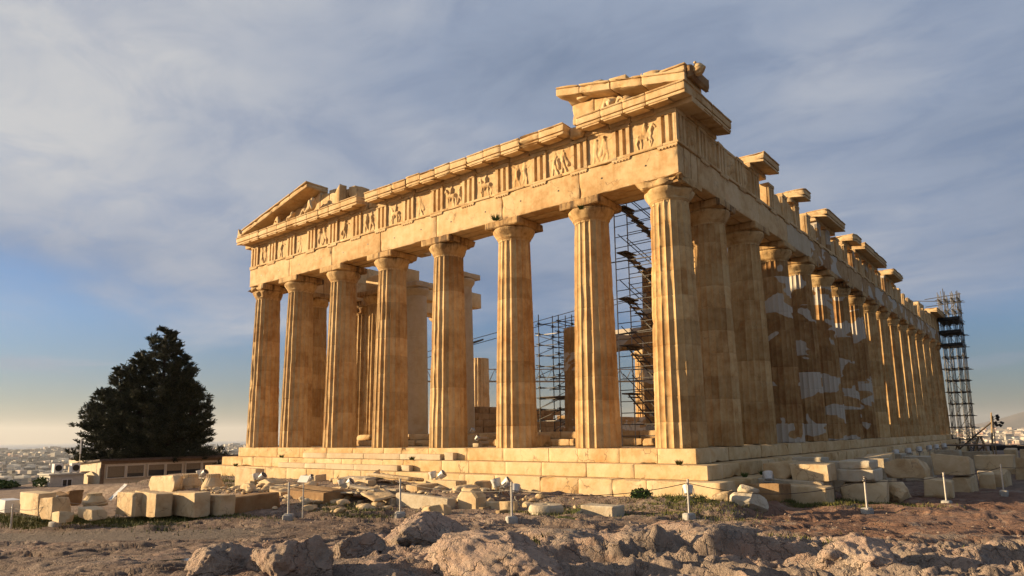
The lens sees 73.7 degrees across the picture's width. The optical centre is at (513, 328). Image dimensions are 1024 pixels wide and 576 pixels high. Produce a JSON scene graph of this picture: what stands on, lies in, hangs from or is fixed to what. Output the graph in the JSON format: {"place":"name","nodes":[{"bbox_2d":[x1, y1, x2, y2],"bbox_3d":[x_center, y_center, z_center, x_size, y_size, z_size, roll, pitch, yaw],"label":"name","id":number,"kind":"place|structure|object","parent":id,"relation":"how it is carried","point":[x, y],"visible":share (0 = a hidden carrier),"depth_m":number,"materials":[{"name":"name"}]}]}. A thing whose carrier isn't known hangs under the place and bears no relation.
{"place":"outdoors","nodes":[
{"label":"outdoors","id":0,"kind":"place"},
{"bbox_2d":[0,441,278,449],"bbox_3d":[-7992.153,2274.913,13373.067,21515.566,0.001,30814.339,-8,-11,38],"label":"sea","id":1,"kind":"structure","parent":0,"point":[42,446],"depth_m":13229.07,"materials":[{"name":"blue liquid"}]},
{"bbox_2d":[0,443,1023,575],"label":"ground","id":2,"kind":"structure","parent":0,"point":[655,545],"depth_m":16.76,"materials":[{"name":"soil"}]},
{"bbox_2d":[0,498,19,512],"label":"white box","id":3,"kind":"object","parent":2,"relation":"on","point":[6,503],"visible":0.81,"depth_m":24.81,"materials":[{"name":"paint"}]},
{"bbox_2d":[0,479,20,488],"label":"shrub","id":4,"kind":"object","parent":2,"relation":"on","point":[6,484],"visible":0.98,"depth_m":57.21,"materials":[{"name":"green plant"}]},
{"bbox_2d":[20,491,56,515],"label":"marble block","id":5,"kind":"object","parent":2,"relation":"on","point":[29,501],"depth_m":23.92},
{"bbox_2d":[31,476,48,486],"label":"shrub","id":6,"kind":"object","parent":2,"relation":"on","point":[42,481],"visible":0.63,"depth_m":58.35,"materials":[{"name":"green plant"}]},
{"bbox_2d":[39,497,70,519],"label":"marble block","id":7,"kind":"object","parent":2,"relation":"on","point":[51,505],"depth_m":22.39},
{"bbox_2d":[37,472,85,486],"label":"annex","id":8,"kind":"object","parent":2,"relation":"on","point":[63,479],"visible":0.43,"depth_m":59.12,"materials":[{"name":"white paint"}]},
{"bbox_2d":[51,464,62,472],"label":"air conditioner","id":9,"kind":"object","parent":8,"relation":"on","point":[57,468],"visible":1,"depth_m":59.60,"materials":[{"name":"white paint"}]},
{"bbox_2d":[69,463,79,472],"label":"air conditioner","id":10,"kind":"object","parent":8,"relation":"on","point":[74,467],"visible":1,"depth_m":59.88,"materials":[{"name":"white paint"}]},
{"bbox_2d":[52,511,73,522],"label":"marble block","id":11,"kind":"object","parent":2,"relation":"on","point":[62,516],"depth_m":21.55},
{"bbox_2d":[65,490,83,505],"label":"marble block","id":12,"kind":"object","parent":2,"relation":"on","point":[75,496],"depth_m":26.90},
{"bbox_2d":[78,506,106,520],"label":"marble block","id":13,"kind":"object","parent":2,"relation":"on","point":[91,513],"depth_m":22.10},
{"bbox_2d":[81,493,107,506],"bbox_3d":[-15.039,6.171,24.516,0.785,0.533,0.785,-8,-11,38],"label":"upturned capital","id":14,"kind":"object","parent":2,"relation":"on","point":[89,498],"visible":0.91,"depth_m":24.32,"materials":[{"name":"stone"}]},
{"bbox_2d":[115,491,141,516],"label":"marble block","id":15,"kind":"object","parent":2,"relation":"on","point":[129,503],"depth_m":23.13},
{"bbox_2d":[64,325,230,464],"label":"conifer tree","id":16,"kind":"object","parent":2,"relation":"on","point":[153,422],"visible":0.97,"depth_m":66.45,"materials":[{"name":"green plant"}]},
{"bbox_2d":[64,451,237,483],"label":"building","id":17,"kind":"structure","parent":2,"relation":"on","point":[115,471],"depth_m":62.54,"materials":[{"name":"beige paint"}]},
{"bbox_2d":[106,465,125,478],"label":"window","id":18,"kind":"structure","parent":17,"relation":"in","point":[112,471],"depth_m":61.00,"materials":[{"name":"brown glass"}]},
{"bbox_2d":[125,464,144,477],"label":"window","id":19,"kind":"structure","parent":17,"relation":"in","point":[132,470],"depth_m":62.27,"materials":[{"name":"brown glass"}]},
{"bbox_2d":[147,463,165,476],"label":"window","id":20,"kind":"structure","parent":17,"relation":"in","point":[157,469],"depth_m":63.70,"materials":[{"name":"brown glass"}]},
{"bbox_2d":[165,462,182,474],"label":"window","id":21,"kind":"structure","parent":17,"relation":"in","point":[170,468],"depth_m":64.96,"materials":[{"name":"brown glass"}]},
{"bbox_2d":[185,462,201,472],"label":"window","id":22,"kind":"structure","parent":17,"relation":"in","point":[190,467],"depth_m":66.36,"materials":[{"name":"brown glass"}]},
{"bbox_2d":[135,490,172,517],"bbox_3d":[-12.232,5.930,23.199,1.629,0.821,0.565,-8,-11,38],"label":"marble block","id":23,"kind":"object","parent":2,"relation":"on","point":[156,503],"depth_m":22.76,"materials":[{"name":"stone"}]},
{"bbox_2d":[149,475,182,491],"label":"marble block","id":24,"kind":"object","parent":2,"relation":"on","point":[169,483],"depth_m":31.80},
{"bbox_2d":[168,491,210,517],"bbox_3d":[-11.274,5.952,23.376,2.602,0.805,0.564,-8,-11,38],"label":"marble block","id":25,"kind":"object","parent":2,"relation":"on","point":[190,504],"depth_m":22.68,"materials":[{"name":"stone"}]},
{"bbox_2d":[182,474,201,489],"bbox_3d":[-15.391,7.333,32.525,1.095,0.825,1.071,-8,-11,38],"label":"upturned capital","id":26,"kind":"object","parent":2,"relation":"on","point":[191,480],"visible":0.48,"depth_m":32.24,"materials":[{"name":"stone"}]},
{"bbox_2d":[201,474,224,489],"bbox_3d":[-13.562,6.971,30.860,0.998,0.807,0.969,-8,-11,38],"label":"upturned capital","id":27,"kind":"object","parent":2,"relation":"on","point":[211,481],"visible":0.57,"depth_m":30.59,"materials":[{"name":"stone"}]},
{"bbox_2d":[184,541,254,575],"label":"boulder","id":28,"kind":"object","parent":2,"relation":"on","point":[228,558],"visible":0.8,"depth_m":8.97,"materials":[{"name":"stone"}]},
{"bbox_2d":[209,493,235,515],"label":"marble block","id":29,"kind":"object","parent":2,"relation":"on","point":[221,504],"depth_m":22.91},
{"bbox_2d":[235,467,263,485],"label":"marble block","id":30,"kind":"object","parent":2,"relation":"on","point":[243,475],"depth_m":31.27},
{"bbox_2d":[235,492,279,513],"bbox_3d":[-9.372,6.221,24.334,0.799,0.681,2.060,-8,-11,38],"label":"marble block","id":31,"kind":"object","parent":2,"relation":"on","point":[254,501],"depth_m":24.16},
{"bbox_2d":[252,472,266,483],"bbox_3d":[-11.405,6.815,30.625,0.907,0.793,0.473,-8,-11,38],"label":"floodlight","id":32,"kind":"object","parent":2,"relation":"on","point":[261,476],"visible":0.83,"depth_m":30.50,"materials":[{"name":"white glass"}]},
{"bbox_2d":[258,478,287,483],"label":"marble block","id":33,"kind":"object","parent":2,"relation":"on","point":[274,481],"depth_m":28.65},
{"bbox_2d":[282,482,293,520],"bbox_3d":[-6.931,5.359,21.073,0.327,1.216,0.278,-1,-9,1],"label":"rope post","id":34,"kind":"object","parent":2,"relation":"on","point":[288,516],"visible":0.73,"depth_m":21.00,"materials":[{"name":"metal"}]},
{"bbox_2d":[244,535,333,575],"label":"boulder","id":35,"kind":"object","parent":2,"relation":"on","point":[313,555],"visible":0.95,"depth_m":8.79,"materials":[{"name":"stone"}]},
{"bbox_2d":[297,475,309,517],"bbox_3d":[-6.769,5.420,21.998,0.520,1.349,0.139,-8,-11,38],"label":"notice board","id":36,"kind":"object","parent":2,"relation":"on","point":[303,479],"visible":1,"depth_m":22.00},
{"bbox_2d":[290,484,343,503],"bbox_3d":[-7.446,6.260,25.605,2.401,0.705,0.916,-8,-11,38],"label":"marble block","id":37,"kind":"object","parent":2,"relation":"on","point":[297,493],"depth_m":25.12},
{"bbox_2d":[105,478,592,512],"bbox_3d":[-9.068,6.969,28.778,25.646,1.176,7.372,-8,-11,38],"label":"rubble","id":38,"kind":"object","parent":2,"relation":"on","point":[262,486],"visible":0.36,"depth_m":25.05,"materials":[{"name":"stone"}]},
{"bbox_2d":[340,491,360,494],"bbox_3d":[-6.047,6.144,25.451,1.800,0.282,1.004,-12,-16,33],"label":"flat slab","id":39,"kind":"object","parent":2,"relation":"on","point":[356,492],"depth_m":24.80,"materials":[{"name":"stone"}]},
{"bbox_2d":[339,482,390,491],"bbox_3d":[-5.548,5.958,25.465,1.787,0.426,0.988,0,-13,31],"label":"flat slab","id":40,"kind":"object","parent":39,"relation":"on","point":[346,485],"depth_m":25.28,"materials":[{"name":"stone"}]},
{"bbox_2d":[333,532,386,558],"bbox_3d":[-2.560,3.704,11.258,0.950,0.705,0.920,-8,-11,38],"label":"boulder","id":41,"kind":"object","parent":2,"relation":"on","point":[358,546],"visible":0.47,"depth_m":11.03,"materials":[{"name":"stone"}]},
{"bbox_2d":[337,475,383,480],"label":"flat slab","id":42,"kind":"structure","parent":2,"relation":"on","point":[362,477],"depth_m":28.60,"materials":[{"name":"stone"}]},
{"bbox_2d":[366,469,423,481],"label":"flat slab","id":43,"kind":"structure","parent":42,"relation":"on","point":[377,473],"depth_m":28.06,"materials":[{"name":"stone"}]},
{"bbox_2d":[353,479,375,485],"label":"marble block","id":44,"kind":"object","parent":2,"relation":"on","point":[370,482],"depth_m":27.88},
{"bbox_2d":[383,497,395,504],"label":"marble block","id":45,"kind":"object","parent":2,"relation":"on","point":[390,500],"depth_m":24.14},
{"bbox_2d":[356,485,395,501],"bbox_3d":[-4.956,5.910,24.595,0.902,0.189,1.592,-4,6,-36],"label":"flat slab","id":46,"kind":"object","parent":45,"relation":"on","point":[381,494],"depth_m":24.36,"materials":[{"name":"stone"}]},
{"bbox_2d":[395,479,405,517],"bbox_3d":[-3.393,5.123,20.464,0.322,1.230,0.280,0,-9,-7],"label":"rope post","id":47,"kind":"object","parent":2,"relation":"on","point":[399,514],"visible":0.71,"depth_m":20.41,"materials":[{"name":"concrete"}]},
{"bbox_2d":[406,483,437,492],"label":"marble block","id":48,"kind":"object","parent":2,"relation":"on","point":[410,488],"depth_m":26.56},
{"bbox_2d":[396,492,455,508],"bbox_3d":[-3.050,5.969,23.469,2.592,0.589,0.410,-8,-11,38],"label":"marble block","id":49,"kind":"object","parent":2,"relation":"on","point":[414,500],"depth_m":23.33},
{"bbox_2d":[383,511,469,547],"bbox_3d":[-1.536,3.868,12.405,1.535,1.122,2.301,-2,-9,5],"label":"boulder","id":50,"kind":"object","parent":2,"relation":"on","point":[426,528],"visible":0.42,"depth_m":11.78,"materials":[{"name":"stone"}]},
{"bbox_2d":[422,504,451,515],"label":"marble block","id":51,"kind":"object","parent":2,"relation":"on","point":[444,509],"depth_m":21.39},
{"bbox_2d":[428,470,446,479],"bbox_3d":[-3.062,6.075,27.592,0.907,0.759,0.490,-8,-11,38],"label":"floodlight","id":52,"kind":"object","parent":2,"relation":"on","point":[442,474],"visible":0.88,"depth_m":27.51,"materials":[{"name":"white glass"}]},
{"bbox_2d":[426,480,466,489],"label":"marble block","id":53,"kind":"object","parent":2,"relation":"on","point":[447,484],"depth_m":26.84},
{"bbox_2d":[452,484,480,492],"bbox_3d":[-1.759,6.070,25.755,1.234,0.413,0.872,2,-9,-19],"label":"boulder","id":54,"kind":"object","parent":2,"relation":"on","point":[458,488],"visible":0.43,"depth_m":25.39,"materials":[{"name":"stone"}]},
{"bbox_2d":[458,488,485,508],"bbox_3d":[-1.397,5.791,22.770,0.950,0.941,0.483,-8,-11,38],"label":"drum fragment","id":55,"kind":"object","parent":2,"relation":"on","point":[473,498],"visible":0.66,"depth_m":22.57,"materials":[{"name":"stone"}]},
{"bbox_2d":[473,480,491,487],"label":"marble block","id":56,"kind":"object","parent":2,"relation":"on","point":[484,483],"depth_m":27.53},
{"bbox_2d":[0,472,976,547],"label":"grass","id":57,"kind":"structure","parent":2,"relation":"on","point":[34,524],"depth_m":22.27,"materials":[{"name":"plant"}]},
{"bbox_2d":[419,530,565,575],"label":"boulder","id":58,"kind":"object","parent":2,"relation":"on","point":[485,553],"visible":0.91,"depth_m":8.56,"materials":[{"name":"stone"}]},
{"bbox_2d":[490,476,512,494],"bbox_3d":[-0.450,5.817,25.199,0.980,0.746,0.510,-8,-11,38],"label":"floodlight","id":59,"kind":"object","parent":2,"relation":"on","point":[505,482],"visible":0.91,"depth_m":25.16,"materials":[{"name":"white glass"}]},
{"bbox_2d":[486,501,517,512],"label":"marble block","id":60,"kind":"object","parent":2,"relation":"on","point":[500,505],"depth_m":22.16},
{"bbox_2d":[505,482,517,523],"bbox_3d":[-0.057,4.944,19.295,0.329,1.209,0.293,2,-9,-15],"label":"rope post","id":61,"kind":"object","parent":2,"relation":"on","point":[511,519],"visible":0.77,"depth_m":19.16,"materials":[{"name":"concrete"}]},
{"bbox_2d":[509,483,520,506],"bbox_3d":[0.106,5.647,23.028,0.461,0.873,0.455,-8,-11,38],"label":"floodlight","id":62,"kind":"object","parent":2,"relation":"on","point":[516,487],"visible":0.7,"depth_m":22.95,"materials":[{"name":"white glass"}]},
{"bbox_2d":[528,503,563,514],"bbox_3d":[1.008,5.620,21.100,1.088,0.390,1.100,-8,-11,38],"label":"column drum","id":63,"kind":"object","parent":2,"relation":"on","point":[541,508],"depth_m":20.72,"materials":[{"name":"stone"}]},
{"bbox_2d":[514,528,601,544],"bbox_3d":[0.964,3.791,11.824,2.582,0.640,1.656,-8,-11,38],"label":"boulder","id":64,"kind":"object","parent":2,"relation":"on","point":[561,535],"visible":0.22,"depth_m":11.68,"materials":[{"name":"stone"}]},
{"bbox_2d":[92,494,1023,560],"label":"pebbles","id":65,"kind":"object","parent":2,"relation":"on","point":[483,527],"visible":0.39,"depth_m":18.90,"materials":[{"name":"stone"}]},
{"bbox_2d":[205,61,969,498],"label":"greek temple","id":66,"kind":"structure","parent":2,"relation":"on","point":[783,329],"depth_m":33.66,"materials":[{"name":"stone"}]},
{"bbox_2d":[468,428,476,446],"bbox_3d":[-2.141,5.609,35.308,0.404,1.000,0.338,-8,-11,38],"label":"spotlight","id":67,"kind":"object","parent":66,"relation":"on","point":[471,440],"visible":0.83,"depth_m":35.18,"materials":[{"name":"metal"}]},
{"bbox_2d":[428,292,643,381],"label":"crane","id":68,"kind":"object","parent":66,"relation":"on","point":[625,380],"visible":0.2,"depth_m":70.11,"materials":[{"name":"metal"}]},
{"bbox_2d":[538,434,551,446],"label":"marble block","id":69,"kind":"structure","parent":66,"relation":"on","point":[544,440],"depth_m":32.32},
{"bbox_2d":[534,315,574,431],"bbox_3d":[3.418,2.251,39.713,3.671,7.397,3.759,-8,-11,38],"label":"scaffold","id":70,"kind":"object","parent":66,"relation":"on","point":[560,398],"visible":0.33,"depth_m":39.34,"materials":[{"name":"metal"}]},
{"bbox_2d":[577,503,624,516],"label":"marble block","id":71,"kind":"object","parent":2,"relation":"on","point":[603,510],"depth_m":20.73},
{"bbox_2d":[629,487,652,498],"bbox_3d":[4.217,5.481,22.647,0.767,0.437,0.804,-8,-11,38],"label":"shrub","id":72,"kind":"object","parent":2,"relation":"on","point":[644,494],"visible":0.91,"depth_m":22.48,"materials":[{"name":"green plant"}]},
{"bbox_2d":[682,484,694,505],"bbox_3d":[5.351,5.166,21.071,0.468,0.739,0.456,-8,-11,38],"label":"floodlight","id":73,"kind":"object","parent":2,"relation":"on","point":[691,489],"visible":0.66,"depth_m":21.02,"materials":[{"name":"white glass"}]},
{"bbox_2d":[682,479,695,519],"bbox_3d":[5.009,4.930,19.596,0.322,1.213,0.292,3,-10,-24],"label":"rope post","id":74,"kind":"object","parent":2,"relation":"on","point":[688,516],"visible":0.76,"depth_m":19.51,"materials":[{"name":"metal"}]},
{"bbox_2d":[513,483,686,495],"bbox_3d":[2.476,4.600,19.499,5.079,0.320,0.022,0,-9,-3],"label":"rope","id":75,"kind":"object","parent":74,"relation":"attached to","point":[599,495],"visible":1,"depth_m":19.46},
{"bbox_2d":[680,523,756,542],"bbox_3d":[4.145,4.273,13.685,1.864,0.732,1.454,3,-9,-21],"label":"boulder","id":76,"kind":"object","parent":2,"relation":"on","point":[689,535],"visible":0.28,"depth_m":13.52,"materials":[{"name":"stone"}]},
{"bbox_2d":[710,490,732,500],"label":"marble block","id":77,"kind":"object","parent":2,"relation":"on","point":[725,495],"depth_m":21.96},
{"bbox_2d":[729,484,768,511],"bbox_3d":[7.259,5.282,21.161,1.120,0.896,1.049,-8,-11,38],"label":"broken capital","id":78,"kind":"object","parent":2,"relation":"on","point":[756,501],"visible":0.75,"depth_m":20.89,"materials":[{"name":"stone"}]},
{"bbox_2d":[738,483,791,501],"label":"marble block","id":79,"kind":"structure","parent":2,"relation":"on","point":[772,491],"depth_m":22.91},
{"bbox_2d":[762,470,774,482],"bbox_3d":[9.097,5.643,24.274,0.471,1.204,0.462,-8,-11,38],"label":"floodlight","id":80,"kind":"object","parent":2,"relation":"on","point":[768,475],"visible":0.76,"depth_m":24.22,"materials":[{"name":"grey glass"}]},
{"bbox_2d":[758,477,835,498],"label":"marble block","id":81,"kind":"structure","parent":2,"relation":"on","point":[792,481],"depth_m":24.34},
{"bbox_2d":[763,460,797,478],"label":"marble block","id":82,"kind":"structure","parent":81,"relation":"on","point":[780,469],"depth_m":24.92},
{"bbox_2d":[789,461,836,480],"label":"marble block","id":83,"kind":"object","parent":81,"relation":"on","point":[812,471],"depth_m":24.17,"materials":[{"name":"stone"}]},
{"bbox_2d":[792,457,828,461],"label":"marble block","id":84,"kind":"object","parent":2,"relation":"on","point":[818,459],"depth_m":26.35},
{"bbox_2d":[789,483,834,503],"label":"marble block","id":85,"kind":"object","parent":2,"relation":"on","point":[824,496],"depth_m":23.16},
{"bbox_2d":[829,460,844,491],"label":"marble block","id":86,"kind":"object","parent":2,"relation":"on","point":[838,483],"depth_m":27.84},
{"bbox_2d":[815,534,907,575],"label":"boulder","id":87,"kind":"object","parent":2,"relation":"on","point":[860,553],"visible":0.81,"depth_m":8.92,"materials":[{"name":"stone"}]},
{"bbox_2d":[840,480,888,502],"bbox_3d":[12.493,5.818,24.370,1.576,0.872,1.068,-7,-11,33],"label":"marble block","id":88,"kind":"object","parent":2,"relation":"on","point":[877,492],"depth_m":23.90,"materials":[{"name":"stone"}]},
{"bbox_2d":[836,459,882,481],"bbox_3d":[12.500,5.122,24.693,1.267,0.758,1.475,-8,-11,38],"label":"marble block","id":89,"kind":"object","parent":88,"relation":"on","point":[853,470],"depth_m":24.21,"materials":[{"name":"stone"}]},
{"bbox_2d":[861,477,873,513],"bbox_3d":[10.782,5.138,20.901,0.324,1.198,0.276,5,-10,-32],"label":"rope post","id":90,"kind":"object","parent":2,"relation":"on","point":[867,510],"visible":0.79,"depth_m":20.83,"materials":[{"name":"metal"}]},
{"bbox_2d":[689,481,861,493],"bbox_3d":[7.893,4.706,20.301,5.922,0.423,0.022,1,-9,-13],"label":"rope","id":91,"kind":"object","parent":90,"relation":"attached to","point":[785,493],"visible":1,"depth_m":20.32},
{"bbox_2d":[854,457,891,480],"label":"marble block","id":92,"kind":"object","parent":2,"relation":"on","point":[881,461],"depth_m":30.04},
{"bbox_2d":[863,452,896,480],"bbox_3d":[17.323,6.649,32.371,1.189,1.553,1.323,-8,-11,39],"label":"marble block","id":93,"kind":"object","parent":2,"relation":"on","point":[890,455],"depth_m":32.27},
{"bbox_2d":[889,480,910,501],"bbox_3d":[13.894,5.900,24.819,0.884,0.768,1.867,-7,-11,37],"label":"boulder","id":94,"kind":"object","parent":2,"relation":"on","point":[898,491],"visible":0.6,"depth_m":24.16,"materials":[{"name":"stone"}]},
{"bbox_2d":[903,456,936,480],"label":"marble block","id":95,"kind":"object","parent":2,"relation":"on","point":[927,460],"depth_m":33.72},
{"bbox_2d":[924,476,954,498],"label":"marble block","id":96,"kind":"object","parent":2,"relation":"on","point":[933,487],"depth_m":25.30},
{"bbox_2d":[884,458,929,477],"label":"marble block","id":97,"kind":"object","parent":96,"relation":"on","point":[906,468],"depth_m":26.18,"materials":[{"name":"stone"}]},
{"bbox_2d":[917,289,979,450],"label":"scaffold","id":98,"kind":"object","parent":2,"relation":"on","point":[949,321],"visible":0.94,"depth_m":78.44,"materials":[{"name":"metal"}]},
{"bbox_2d":[934,450,962,455],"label":"marble block","id":99,"kind":"object","parent":2,"relation":"on","point":[953,452],"depth_m":41.55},
{"bbox_2d":[952,474,978,492],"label":"marble block","id":100,"kind":"object","parent":2,"relation":"on","point":[968,484],"depth_m":27.48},
{"bbox_2d":[931,454,974,475],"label":"marble block","id":101,"kind":"object","parent":100,"relation":"on","point":[952,465],"depth_m":27.77,"materials":[{"name":"stone"}]},
{"bbox_2d":[940,443,996,450],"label":"timber trestle","id":102,"kind":"object","parent":2,"relation":"on","point":[977,445],"visible":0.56,"depth_m":59.90,"materials":[{"name":"brown wood"}]},
{"bbox_2d":[962,451,992,469],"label":"marble block","id":103,"kind":"object","parent":2,"relation":"on","point":[970,454],"depth_m":42.33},
{"bbox_2d":[957,413,1003,454],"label":"lamp mast","id":104,"kind":"object","parent":2,"relation":"on","point":[993,424],"visible":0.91,"depth_m":61.91,"materials":[{"name":"black metal"}]},
{"bbox_2d":[977,470,995,488],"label":"marble block","id":105,"kind":"object","parent":2,"relation":"on","point":[987,480],"depth_m":28.65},
{"bbox_2d":[986,469,1011,486],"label":"marble block","id":106,"kind":"object","parent":2,"relation":"on","point":[1007,481],"depth_m":30.04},
{"bbox_2d":[974,454,1015,469],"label":"marble block","id":107,"kind":"object","parent":106,"relation":"on","point":[991,461],"depth_m":30.92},
{"bbox_2d":[999,464,1008,496],"bbox_3d":[18.152,5.647,25.385,0.278,1.214,0.317,-8,-11,39],"label":"rope post","id":108,"kind":"object","parent":2,"relation":"on","point":[1003,492],"visible":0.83,"depth_m":25.30,"materials":[{"name":"metal"}]},
{"bbox_2d":[989,445,1023,450],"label":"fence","id":109,"kind":"object","parent":2,"relation":"on","point":[1003,447],"visible":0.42,"depth_m":67.92,"materials":[{"name":"black metal"}]},
{"bbox_2d":[1004,448,1018,473],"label":"marble block","id":110,"kind":"object","parent":2,"relation":"on","point":[1011,451],"depth_m":38.02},
{"bbox_2d":[1015,457,1023,479],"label":"marble block","id":111,"kind":"object","parent":2,"relation":"on","point":[1019,468],"depth_m":33.71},
{"bbox_2d":[0,0,1023,443],"label":"sky","id":112,"kind":"structure","parent":0,"point":[138,138],"materials":[{"name":"blue"}]},
{"bbox_2d":[611,199,654,446],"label":"stair tower","id":113,"kind":"structure","parent":0,"point":[629,213],"depth_m":30.79,"materials":[{"name":"metal"}]},
{"bbox_2d":[957,412,1023,428],"bbox_3d":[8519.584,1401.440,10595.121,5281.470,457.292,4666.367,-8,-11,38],"label":"hills","id":114,"kind":"structure","parent":0,"point":[1015,421],"depth_m":10007.09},
{"label":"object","id":115,"kind":"structure","parent":0,"visible":0},
{"bbox_2d":[0,443,278,484],"bbox_3d":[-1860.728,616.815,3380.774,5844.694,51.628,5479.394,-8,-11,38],"label":"distant city","id":116,"kind":"object","parent":115,"relation":"on","point":[23,466],"visible":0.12,"depth_m":2595.27},
{"bbox_3d":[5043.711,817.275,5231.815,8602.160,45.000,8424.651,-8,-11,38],"label":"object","id":117,"kind":"structure","parent":0,"visible":0},
{"bbox_2d":[950,427,1023,444],"bbox_3d":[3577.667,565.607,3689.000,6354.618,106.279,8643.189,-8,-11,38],"label":"distant city","id":118,"kind":"object","parent":117,"relation":"on","point":[1010,436],"visible":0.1,"depth_m":4455.93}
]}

